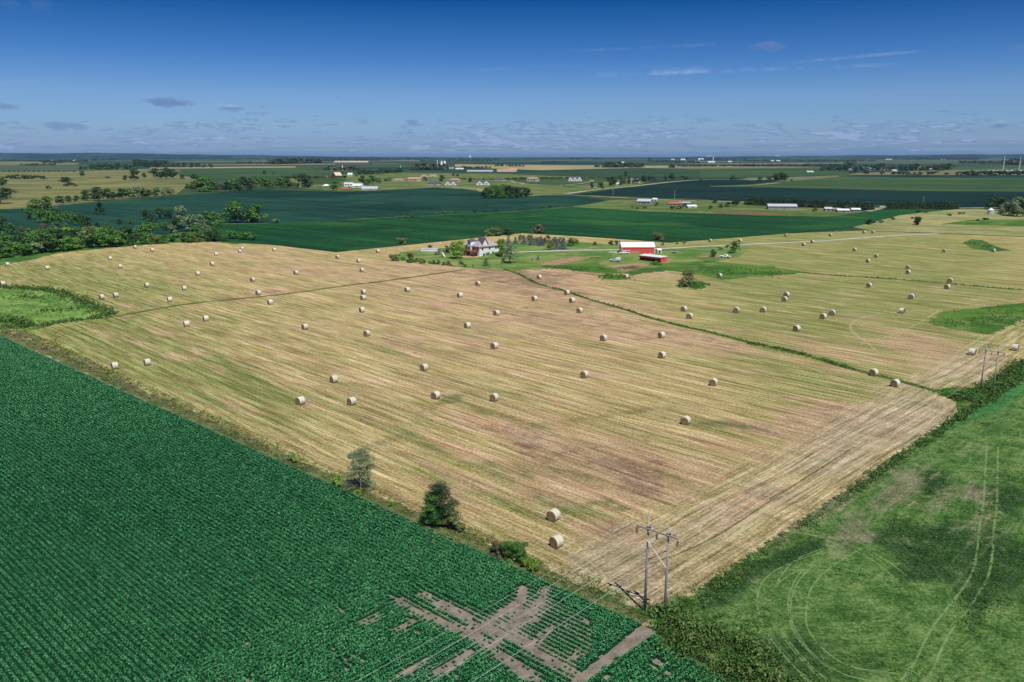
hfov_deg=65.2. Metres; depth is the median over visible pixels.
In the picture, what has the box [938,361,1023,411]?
ditch mouth
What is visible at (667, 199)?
gravel road
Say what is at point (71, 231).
thicket tree
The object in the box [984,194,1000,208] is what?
farm tree
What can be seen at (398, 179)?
house
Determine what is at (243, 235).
field tree
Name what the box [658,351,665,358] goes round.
hay bale
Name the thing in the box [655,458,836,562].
wheel track
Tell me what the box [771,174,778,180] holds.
grove tree
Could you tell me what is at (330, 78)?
sky
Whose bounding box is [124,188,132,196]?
creek tree
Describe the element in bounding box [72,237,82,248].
thicket tree
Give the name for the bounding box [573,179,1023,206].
crop field
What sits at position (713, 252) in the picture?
yard tree
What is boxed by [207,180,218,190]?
creek tree
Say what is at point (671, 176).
homestead tree
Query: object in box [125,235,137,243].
thicket tree
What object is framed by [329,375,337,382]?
hay bale
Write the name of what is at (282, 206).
soybean field
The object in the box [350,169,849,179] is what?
crop field
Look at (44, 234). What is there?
thicket tree
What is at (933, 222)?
hillside grass
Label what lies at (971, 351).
hay bale
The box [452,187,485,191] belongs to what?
grass verge
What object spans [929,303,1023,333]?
tall grass patch
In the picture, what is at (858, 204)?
pine tree
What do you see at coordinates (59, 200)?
creek tree
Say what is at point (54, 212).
creek tree
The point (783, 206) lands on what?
long shed
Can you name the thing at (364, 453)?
young tree
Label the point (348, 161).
industrial building
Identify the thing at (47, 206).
creek tree
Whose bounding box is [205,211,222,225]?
creek tree
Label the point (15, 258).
undergrowth
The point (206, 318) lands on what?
hay bale
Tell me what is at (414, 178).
house
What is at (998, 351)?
power pole frame
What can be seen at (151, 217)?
creek tree
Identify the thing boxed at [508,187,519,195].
grove tree
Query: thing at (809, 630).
wheel track
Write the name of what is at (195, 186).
creek tree
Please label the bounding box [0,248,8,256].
thicket tree
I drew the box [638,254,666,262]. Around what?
loafing shed
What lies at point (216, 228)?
creek tree
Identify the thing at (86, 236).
thicket tree
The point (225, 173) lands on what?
crop field
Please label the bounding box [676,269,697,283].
willow
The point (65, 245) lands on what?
thicket tree
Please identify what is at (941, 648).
wheel track
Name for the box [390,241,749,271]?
farmyard lawn
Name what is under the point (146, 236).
thicket tree
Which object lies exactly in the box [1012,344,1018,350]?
hay bale
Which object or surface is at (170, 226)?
creek tree
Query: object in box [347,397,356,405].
hay bale
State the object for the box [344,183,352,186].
shed
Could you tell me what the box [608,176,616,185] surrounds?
homestead tree
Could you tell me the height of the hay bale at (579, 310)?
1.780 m
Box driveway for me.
[508,233,944,252]
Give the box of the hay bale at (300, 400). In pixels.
[295,396,304,404]
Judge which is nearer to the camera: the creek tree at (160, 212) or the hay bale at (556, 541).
the hay bale at (556, 541)
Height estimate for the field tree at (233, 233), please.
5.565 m
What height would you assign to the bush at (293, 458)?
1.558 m
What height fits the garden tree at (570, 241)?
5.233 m
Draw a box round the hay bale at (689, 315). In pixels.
[686,313,692,318]
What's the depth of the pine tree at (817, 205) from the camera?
790.73 m
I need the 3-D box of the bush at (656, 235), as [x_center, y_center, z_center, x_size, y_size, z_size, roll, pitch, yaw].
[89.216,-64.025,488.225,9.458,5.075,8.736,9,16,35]
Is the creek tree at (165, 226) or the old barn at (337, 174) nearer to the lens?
the creek tree at (165, 226)
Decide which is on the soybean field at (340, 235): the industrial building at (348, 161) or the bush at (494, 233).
the bush at (494, 233)
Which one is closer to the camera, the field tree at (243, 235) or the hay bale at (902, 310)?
the hay bale at (902, 310)
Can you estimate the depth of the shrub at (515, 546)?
100.71 m
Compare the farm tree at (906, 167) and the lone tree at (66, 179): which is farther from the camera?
the farm tree at (906, 167)
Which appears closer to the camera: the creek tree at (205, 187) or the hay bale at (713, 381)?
the hay bale at (713, 381)
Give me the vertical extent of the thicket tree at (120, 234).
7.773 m
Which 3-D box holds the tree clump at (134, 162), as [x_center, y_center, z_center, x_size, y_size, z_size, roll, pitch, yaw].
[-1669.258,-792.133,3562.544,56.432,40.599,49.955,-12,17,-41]
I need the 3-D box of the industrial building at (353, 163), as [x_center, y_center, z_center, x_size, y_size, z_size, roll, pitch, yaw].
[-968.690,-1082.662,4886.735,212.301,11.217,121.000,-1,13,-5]
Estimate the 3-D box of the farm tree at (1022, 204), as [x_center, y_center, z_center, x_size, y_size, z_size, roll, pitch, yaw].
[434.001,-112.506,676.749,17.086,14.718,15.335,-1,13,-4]
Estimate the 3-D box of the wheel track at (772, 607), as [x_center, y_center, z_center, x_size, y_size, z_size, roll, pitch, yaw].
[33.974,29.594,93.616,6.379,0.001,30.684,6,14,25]
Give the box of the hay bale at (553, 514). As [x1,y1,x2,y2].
[546,508,560,521]
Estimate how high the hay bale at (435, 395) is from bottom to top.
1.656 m
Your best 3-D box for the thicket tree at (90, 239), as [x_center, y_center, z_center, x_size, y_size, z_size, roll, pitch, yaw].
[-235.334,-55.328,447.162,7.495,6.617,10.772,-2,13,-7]
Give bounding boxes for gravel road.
[563,179,738,193]
[579,195,1020,207]
[758,170,937,179]
[866,206,885,210]
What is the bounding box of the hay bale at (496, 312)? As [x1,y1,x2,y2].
[493,310,499,315]
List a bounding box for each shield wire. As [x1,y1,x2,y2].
[355,331,1016,681]
[410,345,1003,681]
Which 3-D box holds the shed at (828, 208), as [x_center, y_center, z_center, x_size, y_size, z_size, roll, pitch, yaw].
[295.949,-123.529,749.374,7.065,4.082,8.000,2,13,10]
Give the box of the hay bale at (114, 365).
[111,362,117,368]
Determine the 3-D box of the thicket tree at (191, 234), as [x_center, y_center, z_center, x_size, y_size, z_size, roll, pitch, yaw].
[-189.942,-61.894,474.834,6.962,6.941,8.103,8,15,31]
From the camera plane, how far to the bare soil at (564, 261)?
392.81 m
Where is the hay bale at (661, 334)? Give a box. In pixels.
[658,332,664,337]
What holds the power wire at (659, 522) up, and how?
hanging from the power pole frame at (648, 528)
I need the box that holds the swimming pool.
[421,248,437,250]
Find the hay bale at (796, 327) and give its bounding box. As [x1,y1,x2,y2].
[793,325,800,330]
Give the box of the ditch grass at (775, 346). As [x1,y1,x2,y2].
[503,268,1020,390]
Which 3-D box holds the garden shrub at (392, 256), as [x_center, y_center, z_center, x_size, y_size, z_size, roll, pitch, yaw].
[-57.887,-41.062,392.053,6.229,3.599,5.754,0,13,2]
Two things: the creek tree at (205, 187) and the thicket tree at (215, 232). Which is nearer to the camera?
the thicket tree at (215, 232)
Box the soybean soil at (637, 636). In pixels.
[0,338,710,681]
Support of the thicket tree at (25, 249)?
on the undergrowth
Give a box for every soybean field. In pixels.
[0,204,91,235]
[76,188,607,234]
[210,207,952,251]
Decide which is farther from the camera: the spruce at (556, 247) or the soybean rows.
the spruce at (556, 247)
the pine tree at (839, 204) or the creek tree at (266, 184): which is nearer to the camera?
the pine tree at (839, 204)
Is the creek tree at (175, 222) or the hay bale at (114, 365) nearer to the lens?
the hay bale at (114, 365)
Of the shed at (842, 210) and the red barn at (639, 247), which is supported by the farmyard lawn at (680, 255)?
the red barn at (639, 247)
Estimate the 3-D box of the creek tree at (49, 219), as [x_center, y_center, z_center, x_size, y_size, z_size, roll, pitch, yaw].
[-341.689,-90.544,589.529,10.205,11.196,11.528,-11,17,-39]
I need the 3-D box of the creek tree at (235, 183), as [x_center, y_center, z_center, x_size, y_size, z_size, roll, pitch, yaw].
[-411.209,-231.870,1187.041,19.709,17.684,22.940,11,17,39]
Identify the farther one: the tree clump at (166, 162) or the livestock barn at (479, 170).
the tree clump at (166, 162)
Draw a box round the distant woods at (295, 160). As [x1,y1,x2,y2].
[0,157,380,165]
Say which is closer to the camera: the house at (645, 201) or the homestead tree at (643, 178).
the house at (645, 201)
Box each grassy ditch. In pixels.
[506,261,599,269]
[506,270,952,398]
[802,272,1021,289]
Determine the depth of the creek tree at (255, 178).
1240.20 m
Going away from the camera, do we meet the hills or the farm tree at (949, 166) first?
the farm tree at (949, 166)
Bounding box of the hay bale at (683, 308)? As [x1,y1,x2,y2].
[681,306,686,311]
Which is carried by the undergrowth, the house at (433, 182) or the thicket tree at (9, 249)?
the thicket tree at (9, 249)
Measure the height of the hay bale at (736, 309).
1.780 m
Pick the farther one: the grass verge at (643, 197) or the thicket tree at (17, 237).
the grass verge at (643, 197)
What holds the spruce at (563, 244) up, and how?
on the farmyard lawn at (680, 255)
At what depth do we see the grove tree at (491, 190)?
983.43 m
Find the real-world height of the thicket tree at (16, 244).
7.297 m
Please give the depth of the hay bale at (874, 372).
186.18 m
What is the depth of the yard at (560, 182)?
1617.56 m
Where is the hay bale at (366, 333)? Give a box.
[363,330,370,336]
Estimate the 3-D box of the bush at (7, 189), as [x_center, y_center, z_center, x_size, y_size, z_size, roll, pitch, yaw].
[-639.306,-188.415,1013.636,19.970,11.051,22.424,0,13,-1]
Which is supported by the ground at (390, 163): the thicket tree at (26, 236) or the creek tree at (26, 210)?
the creek tree at (26, 210)
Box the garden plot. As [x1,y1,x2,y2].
[713,211,786,215]
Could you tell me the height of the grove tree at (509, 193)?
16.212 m
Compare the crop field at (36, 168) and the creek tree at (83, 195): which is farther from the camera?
the crop field at (36, 168)
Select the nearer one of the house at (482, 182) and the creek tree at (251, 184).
the creek tree at (251, 184)
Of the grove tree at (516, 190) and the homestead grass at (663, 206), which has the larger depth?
the grove tree at (516, 190)
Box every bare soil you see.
[540,256,588,265]
[573,271,629,274]
[606,262,651,268]
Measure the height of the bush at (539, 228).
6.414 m
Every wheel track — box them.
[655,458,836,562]
[757,546,834,681]
[772,544,838,674]
[772,552,844,678]
[787,549,849,663]
[789,546,882,681]
[805,551,896,673]
[899,445,987,681]
[923,446,998,681]
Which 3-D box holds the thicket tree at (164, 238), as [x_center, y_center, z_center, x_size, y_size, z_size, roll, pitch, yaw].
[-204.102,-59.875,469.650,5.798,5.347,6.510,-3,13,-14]
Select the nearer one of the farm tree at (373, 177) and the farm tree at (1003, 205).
the farm tree at (1003, 205)
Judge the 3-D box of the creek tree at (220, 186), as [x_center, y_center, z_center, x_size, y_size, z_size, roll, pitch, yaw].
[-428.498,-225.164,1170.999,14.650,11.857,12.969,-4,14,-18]
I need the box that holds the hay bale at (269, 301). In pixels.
[267,299,272,304]
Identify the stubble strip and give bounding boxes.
[150,166,295,168]
[455,164,738,169]
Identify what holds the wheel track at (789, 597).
on the mown meadow at (920, 608)
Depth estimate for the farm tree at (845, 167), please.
2798.86 m
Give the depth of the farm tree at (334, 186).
1205.16 m
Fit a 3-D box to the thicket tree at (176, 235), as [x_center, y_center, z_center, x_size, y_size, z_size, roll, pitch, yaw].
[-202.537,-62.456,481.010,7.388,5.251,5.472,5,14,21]
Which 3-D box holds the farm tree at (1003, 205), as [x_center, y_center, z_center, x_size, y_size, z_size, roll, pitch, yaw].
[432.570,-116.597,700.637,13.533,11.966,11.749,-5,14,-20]
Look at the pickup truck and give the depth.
388.15 m
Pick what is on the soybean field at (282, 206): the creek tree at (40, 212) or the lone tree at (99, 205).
the lone tree at (99, 205)
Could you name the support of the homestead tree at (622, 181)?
on the yard at (537, 189)
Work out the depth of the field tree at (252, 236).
484.44 m
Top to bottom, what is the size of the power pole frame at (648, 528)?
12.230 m
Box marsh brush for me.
[0,283,118,328]
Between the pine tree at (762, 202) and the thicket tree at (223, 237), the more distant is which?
the pine tree at (762, 202)
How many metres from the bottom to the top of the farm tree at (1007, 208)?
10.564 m
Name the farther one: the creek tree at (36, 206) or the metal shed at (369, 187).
the metal shed at (369, 187)
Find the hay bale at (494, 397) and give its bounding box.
[490,393,498,401]
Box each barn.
[332,172,341,177]
[352,183,364,187]
[467,170,492,171]
[497,169,514,171]
[619,242,654,253]
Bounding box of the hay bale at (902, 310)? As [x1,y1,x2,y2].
[899,308,905,313]
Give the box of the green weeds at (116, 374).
[1,323,648,619]
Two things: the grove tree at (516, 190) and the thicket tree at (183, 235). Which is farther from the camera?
the grove tree at (516, 190)
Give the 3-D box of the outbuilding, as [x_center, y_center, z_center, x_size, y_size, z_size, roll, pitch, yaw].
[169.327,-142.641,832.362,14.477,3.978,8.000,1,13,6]
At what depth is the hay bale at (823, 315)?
251.57 m
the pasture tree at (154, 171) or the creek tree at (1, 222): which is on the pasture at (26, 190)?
the pasture tree at (154, 171)
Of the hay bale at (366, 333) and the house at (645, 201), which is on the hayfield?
the hay bale at (366, 333)
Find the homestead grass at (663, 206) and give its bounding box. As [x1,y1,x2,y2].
[572,200,861,215]
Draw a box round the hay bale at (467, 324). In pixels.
[464,322,470,327]
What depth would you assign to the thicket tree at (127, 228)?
492.90 m
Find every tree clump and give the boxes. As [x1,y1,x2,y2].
[113,163,120,168]
[132,158,142,166]
[140,160,149,166]
[145,161,153,167]
[155,160,165,167]
[161,160,171,167]
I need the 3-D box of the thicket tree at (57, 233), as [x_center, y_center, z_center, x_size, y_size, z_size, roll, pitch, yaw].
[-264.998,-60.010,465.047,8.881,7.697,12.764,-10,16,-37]
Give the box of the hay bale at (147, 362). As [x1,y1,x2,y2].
[143,358,150,365]
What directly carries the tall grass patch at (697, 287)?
on the hayfield
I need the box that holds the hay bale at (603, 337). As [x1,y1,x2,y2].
[600,334,606,340]
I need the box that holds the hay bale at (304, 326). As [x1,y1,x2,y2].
[301,323,307,329]
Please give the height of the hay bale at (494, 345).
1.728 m
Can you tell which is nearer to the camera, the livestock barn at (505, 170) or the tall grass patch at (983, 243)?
the tall grass patch at (983, 243)
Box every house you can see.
[392,178,404,180]
[408,177,421,180]
[427,180,440,184]
[445,181,455,184]
[449,178,460,181]
[476,181,489,184]
[494,178,505,180]
[526,177,539,180]
[568,176,581,180]
[637,199,652,204]
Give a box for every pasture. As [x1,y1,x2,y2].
[0,169,194,208]
[539,261,801,279]
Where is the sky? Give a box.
[0,0,1023,156]
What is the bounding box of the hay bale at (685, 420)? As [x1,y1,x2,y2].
[680,415,690,424]
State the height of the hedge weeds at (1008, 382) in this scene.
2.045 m
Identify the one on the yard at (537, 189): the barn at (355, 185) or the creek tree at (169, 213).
the barn at (355, 185)
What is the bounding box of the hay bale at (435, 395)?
[431,391,440,399]
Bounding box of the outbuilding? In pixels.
[667,202,681,204]
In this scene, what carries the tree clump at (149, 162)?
on the ground at (390, 163)
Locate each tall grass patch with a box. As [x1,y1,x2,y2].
[684,281,704,288]
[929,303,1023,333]
[964,239,1009,250]
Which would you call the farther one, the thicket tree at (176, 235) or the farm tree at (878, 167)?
the farm tree at (878, 167)
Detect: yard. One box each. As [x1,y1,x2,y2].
[290,172,647,195]
[309,178,347,184]
[506,178,615,186]
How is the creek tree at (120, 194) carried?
on the ground at (390, 163)
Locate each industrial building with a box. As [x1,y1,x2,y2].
[334,161,368,162]
[335,163,371,164]
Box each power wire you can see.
[390,338,1015,680]
[432,341,1023,680]
[472,350,1018,681]
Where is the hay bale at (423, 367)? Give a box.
[420,363,427,370]
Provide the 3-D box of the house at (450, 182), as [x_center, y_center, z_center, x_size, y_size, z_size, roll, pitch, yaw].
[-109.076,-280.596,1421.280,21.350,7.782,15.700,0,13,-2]
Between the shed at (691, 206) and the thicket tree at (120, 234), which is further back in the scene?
the shed at (691, 206)
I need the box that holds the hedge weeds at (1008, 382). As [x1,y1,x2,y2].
[642,358,1023,619]
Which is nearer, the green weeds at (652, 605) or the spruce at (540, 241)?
the green weeds at (652, 605)
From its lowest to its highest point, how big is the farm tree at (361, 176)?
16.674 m
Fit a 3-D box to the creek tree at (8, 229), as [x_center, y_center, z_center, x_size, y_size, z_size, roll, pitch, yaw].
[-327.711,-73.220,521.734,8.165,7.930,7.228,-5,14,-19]
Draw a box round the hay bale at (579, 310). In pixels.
[576,307,582,312]
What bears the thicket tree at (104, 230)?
on the undergrowth
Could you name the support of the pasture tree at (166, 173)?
on the pasture at (26, 190)
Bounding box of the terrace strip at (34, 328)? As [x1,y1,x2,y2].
[29,269,464,329]
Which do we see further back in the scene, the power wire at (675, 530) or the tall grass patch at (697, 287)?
the tall grass patch at (697, 287)
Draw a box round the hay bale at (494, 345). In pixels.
[490,342,498,348]
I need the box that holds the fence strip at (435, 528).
[0,331,651,623]
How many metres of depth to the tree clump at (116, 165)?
2975.51 m
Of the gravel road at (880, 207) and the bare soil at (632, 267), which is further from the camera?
the gravel road at (880, 207)
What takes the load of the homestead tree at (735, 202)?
on the homestead grass at (663, 206)
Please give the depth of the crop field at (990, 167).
3335.84 m
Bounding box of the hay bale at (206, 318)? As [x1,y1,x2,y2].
[203,315,208,320]
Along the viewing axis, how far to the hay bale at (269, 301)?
276.00 m
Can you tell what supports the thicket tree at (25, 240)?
on the undergrowth
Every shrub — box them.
[388,253,399,260]
[406,257,416,262]
[440,510,465,530]
[491,540,511,558]
[498,541,529,562]
[521,557,539,571]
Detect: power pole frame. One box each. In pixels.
[636,515,678,619]
[979,344,1004,391]
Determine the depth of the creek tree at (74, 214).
588.58 m
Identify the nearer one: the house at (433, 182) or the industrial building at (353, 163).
the house at (433, 182)
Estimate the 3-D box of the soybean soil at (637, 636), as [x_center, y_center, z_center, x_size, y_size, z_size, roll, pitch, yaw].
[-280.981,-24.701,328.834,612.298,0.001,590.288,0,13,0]
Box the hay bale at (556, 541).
[549,534,563,548]
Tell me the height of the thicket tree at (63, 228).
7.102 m
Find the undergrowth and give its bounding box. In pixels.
[0,229,245,264]
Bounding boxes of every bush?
[0,188,14,195]
[288,452,297,462]
[331,473,341,486]
[352,489,361,495]
[388,501,395,507]
[396,237,407,243]
[482,227,501,235]
[503,228,513,234]
[530,224,544,232]
[652,232,666,239]
[865,218,875,223]
[911,216,921,224]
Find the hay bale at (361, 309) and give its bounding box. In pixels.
[359,307,364,312]
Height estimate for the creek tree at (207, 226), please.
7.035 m
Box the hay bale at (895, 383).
[890,379,899,386]
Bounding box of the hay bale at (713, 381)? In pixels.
[709,378,717,385]
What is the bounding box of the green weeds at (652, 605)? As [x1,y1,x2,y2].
[593,387,1000,629]
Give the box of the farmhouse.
[462,236,498,255]
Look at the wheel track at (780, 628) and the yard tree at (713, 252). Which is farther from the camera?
the yard tree at (713, 252)
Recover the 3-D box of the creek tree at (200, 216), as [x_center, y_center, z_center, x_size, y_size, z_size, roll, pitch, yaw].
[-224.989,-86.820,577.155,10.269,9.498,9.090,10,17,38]
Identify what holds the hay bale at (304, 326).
on the hayfield
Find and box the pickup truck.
[609,257,620,261]
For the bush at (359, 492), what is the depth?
120.50 m
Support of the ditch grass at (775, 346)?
on the grassy ditch at (887, 377)
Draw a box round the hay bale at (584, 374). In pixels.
[580,370,588,377]
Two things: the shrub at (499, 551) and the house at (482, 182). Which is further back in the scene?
the house at (482, 182)
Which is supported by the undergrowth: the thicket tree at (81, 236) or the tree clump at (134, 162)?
the thicket tree at (81, 236)
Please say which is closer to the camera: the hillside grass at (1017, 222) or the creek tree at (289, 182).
the hillside grass at (1017, 222)
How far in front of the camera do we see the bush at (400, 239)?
465.54 m
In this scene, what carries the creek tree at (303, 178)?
on the ground at (390, 163)
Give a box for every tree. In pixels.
[0,176,11,203]
[0,217,6,229]
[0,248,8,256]
[1,234,12,241]
[1,241,24,254]
[1,246,13,257]
[3,223,16,232]
[13,235,24,245]
[16,227,24,234]
[19,237,33,244]
[19,244,33,255]
[22,207,37,219]
[24,233,44,241]
[25,235,37,241]
[26,199,43,210]
[27,241,43,252]
[30,208,48,221]
[36,232,50,242]
[38,223,48,232]
[39,196,54,210]
[40,211,53,224]
[42,239,59,250]
[43,227,58,232]
[49,207,61,214]
[50,231,63,239]
[51,212,68,226]
[55,196,64,203]
[55,239,68,250]
[56,233,71,238]
[58,177,74,185]
[61,226,72,231]
[62,236,76,249]
[63,211,72,221]
[64,229,77,240]
[67,212,79,224]
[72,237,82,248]
[76,216,90,227]
[76,229,87,240]
[76,234,87,246]
[80,190,90,200]
[80,216,94,226]
[82,235,93,245]
[83,227,98,234]
[84,236,97,245]
[87,233,110,244]
[88,187,104,200]
[91,226,105,232]
[93,202,105,214]
[96,228,109,235]
[97,234,118,246]
[98,225,114,235]
[100,188,113,199]
[108,234,126,245]
[115,188,129,198]
[115,232,128,240]
[119,225,136,235]
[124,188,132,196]
[125,230,141,235]
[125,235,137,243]
[128,167,139,179]
[128,186,142,197]
[133,223,149,235]
[134,187,148,197]
[137,209,150,218]
[138,237,146,243]
[139,222,157,235]
[143,233,153,243]
[146,214,156,221]
[147,168,158,176]
[148,236,160,241]
[150,187,161,195]
[154,208,166,217]
[159,168,170,178]
[160,235,168,242]
[161,222,167,228]
[162,187,172,194]
[162,209,173,217]
[167,217,182,228]
[167,224,177,232]
[169,169,177,176]
[169,233,180,240]
[174,205,186,227]
[178,214,201,230]
[180,232,189,240]
[185,231,199,241]
[189,174,196,178]
[190,179,205,189]
[192,224,203,233]
[193,232,201,240]
[194,176,214,191]
[194,214,206,225]
[200,211,209,223]
[200,225,212,232]
[204,230,215,239]
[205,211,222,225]
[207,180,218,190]
[208,230,220,239]
[211,225,220,232]
[215,183,223,189]
[217,214,224,222]
[220,200,248,222]
[221,181,234,190]
[221,234,227,240]
[225,179,242,190]
[225,231,238,238]
[234,177,252,190]
[238,232,252,238]
[239,207,253,221]
[245,179,255,188]
[246,203,268,221]
[248,234,256,239]
[251,176,263,188]
[258,177,272,187]
[273,177,287,186]
[279,177,292,186]
[292,173,312,187]
[301,178,313,187]
[329,181,341,188]
[340,445,376,490]
[358,175,365,183]
[367,175,377,183]
[415,479,462,525]
[419,489,446,525]
[449,240,464,255]
[479,186,492,198]
[486,185,498,196]
[490,185,506,198]
[496,239,506,255]
[501,243,518,262]
[503,185,515,196]
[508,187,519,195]
[521,187,530,195]
[546,239,553,248]
[566,237,575,245]
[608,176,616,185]
[619,178,626,183]
[632,177,639,182]
[640,175,647,181]
[668,173,674,179]
[709,249,716,256]
[728,241,740,252]
[731,198,740,204]
[751,196,757,204]
[759,197,765,205]
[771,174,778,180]
[776,172,784,180]
[801,199,807,206]
[813,199,820,207]
[823,200,828,207]
[835,199,841,207]
[841,164,850,170]
[856,201,862,209]
[873,164,882,170]
[900,165,908,170]
[904,164,914,170]
[914,163,921,169]
[934,165,943,170]
[945,163,953,169]
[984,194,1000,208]
[991,197,1008,210]
[998,201,1011,213]
[1002,205,1014,213]
[1007,196,1023,215]
[1014,200,1023,215]
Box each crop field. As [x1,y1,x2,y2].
[0,161,78,164]
[0,165,123,171]
[177,168,349,178]
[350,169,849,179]
[474,162,626,163]
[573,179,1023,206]
[700,170,849,176]
[710,176,1023,191]
[834,159,1008,163]
[838,175,1023,177]
[950,166,1023,169]
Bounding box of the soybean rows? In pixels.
[0,335,730,681]
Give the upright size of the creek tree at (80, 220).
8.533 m
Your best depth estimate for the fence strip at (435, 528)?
124.48 m
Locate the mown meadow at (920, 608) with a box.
[653,375,1023,681]
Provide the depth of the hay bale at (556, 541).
104.46 m
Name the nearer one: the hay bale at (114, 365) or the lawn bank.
the hay bale at (114, 365)
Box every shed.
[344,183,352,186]
[361,186,377,189]
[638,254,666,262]
[685,205,696,207]
[766,204,797,209]
[824,207,832,210]
[835,209,849,211]
[850,208,860,210]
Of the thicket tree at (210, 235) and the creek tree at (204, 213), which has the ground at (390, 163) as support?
the creek tree at (204, 213)
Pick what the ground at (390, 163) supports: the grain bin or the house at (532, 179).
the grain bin
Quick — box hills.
[0,153,1023,158]
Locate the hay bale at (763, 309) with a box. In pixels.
[760,307,766,312]
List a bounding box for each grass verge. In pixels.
[344,207,565,219]
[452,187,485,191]
[580,195,709,199]
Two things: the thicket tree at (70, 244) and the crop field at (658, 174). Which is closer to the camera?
the thicket tree at (70, 244)
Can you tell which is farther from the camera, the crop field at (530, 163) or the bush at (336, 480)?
the crop field at (530, 163)
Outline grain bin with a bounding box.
[987,208,994,213]
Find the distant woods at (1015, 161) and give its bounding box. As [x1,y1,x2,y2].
[601,157,1023,167]
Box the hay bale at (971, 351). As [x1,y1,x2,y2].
[968,348,975,354]
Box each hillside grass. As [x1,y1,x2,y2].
[854,209,1023,235]
[945,219,1023,225]
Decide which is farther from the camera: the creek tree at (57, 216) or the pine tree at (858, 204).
the pine tree at (858, 204)
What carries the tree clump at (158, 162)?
on the ground at (390, 163)
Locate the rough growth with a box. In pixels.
[547,242,1023,328]
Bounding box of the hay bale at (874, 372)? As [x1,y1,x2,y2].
[869,368,878,375]
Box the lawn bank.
[480,251,517,257]
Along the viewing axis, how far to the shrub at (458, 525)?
109.30 m
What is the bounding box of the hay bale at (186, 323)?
[183,320,189,326]
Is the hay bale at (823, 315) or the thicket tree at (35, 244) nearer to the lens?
the hay bale at (823, 315)
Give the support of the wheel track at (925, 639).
on the mown meadow at (920, 608)
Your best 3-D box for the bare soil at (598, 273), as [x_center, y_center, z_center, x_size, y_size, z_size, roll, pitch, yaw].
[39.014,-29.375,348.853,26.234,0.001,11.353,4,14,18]
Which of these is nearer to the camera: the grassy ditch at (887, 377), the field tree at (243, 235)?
the grassy ditch at (887, 377)
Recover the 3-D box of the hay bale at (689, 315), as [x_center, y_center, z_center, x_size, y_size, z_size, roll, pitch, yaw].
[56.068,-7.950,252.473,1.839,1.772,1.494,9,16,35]
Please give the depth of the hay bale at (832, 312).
257.16 m
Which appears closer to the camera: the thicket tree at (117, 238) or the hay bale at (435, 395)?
the hay bale at (435, 395)
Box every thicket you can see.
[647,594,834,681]
[656,599,796,681]
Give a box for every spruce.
[527,235,535,245]
[537,236,545,245]
[552,238,559,249]
[559,237,568,249]
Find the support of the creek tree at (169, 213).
on the ground at (390, 163)
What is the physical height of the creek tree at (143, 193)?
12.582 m
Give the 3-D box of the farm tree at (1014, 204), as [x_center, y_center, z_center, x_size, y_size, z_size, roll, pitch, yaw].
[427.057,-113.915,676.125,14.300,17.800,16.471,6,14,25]
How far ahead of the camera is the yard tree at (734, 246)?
421.71 m
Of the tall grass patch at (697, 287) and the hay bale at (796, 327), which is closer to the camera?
the hay bale at (796, 327)
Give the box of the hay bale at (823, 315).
[820,313,826,318]
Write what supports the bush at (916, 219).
on the ground at (390, 163)
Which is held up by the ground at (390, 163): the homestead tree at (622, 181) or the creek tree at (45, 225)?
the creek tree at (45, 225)
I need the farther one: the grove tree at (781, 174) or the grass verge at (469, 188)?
the grove tree at (781, 174)
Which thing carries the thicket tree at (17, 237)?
on the undergrowth
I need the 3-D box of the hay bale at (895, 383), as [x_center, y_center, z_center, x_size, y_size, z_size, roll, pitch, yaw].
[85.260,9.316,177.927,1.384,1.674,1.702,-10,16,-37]
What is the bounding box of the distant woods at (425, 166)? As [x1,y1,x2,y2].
[280,157,627,179]
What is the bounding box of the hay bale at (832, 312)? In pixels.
[829,310,835,315]
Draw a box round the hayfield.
[0,230,1023,625]
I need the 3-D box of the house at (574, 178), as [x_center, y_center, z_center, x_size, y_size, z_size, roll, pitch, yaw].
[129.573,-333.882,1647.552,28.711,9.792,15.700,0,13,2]
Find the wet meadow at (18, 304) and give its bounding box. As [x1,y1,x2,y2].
[0,288,104,331]
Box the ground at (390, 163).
[0,157,1023,681]
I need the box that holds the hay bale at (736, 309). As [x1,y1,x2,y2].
[733,307,739,312]
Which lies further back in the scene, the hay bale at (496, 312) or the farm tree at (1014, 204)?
the farm tree at (1014, 204)
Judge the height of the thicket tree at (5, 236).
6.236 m

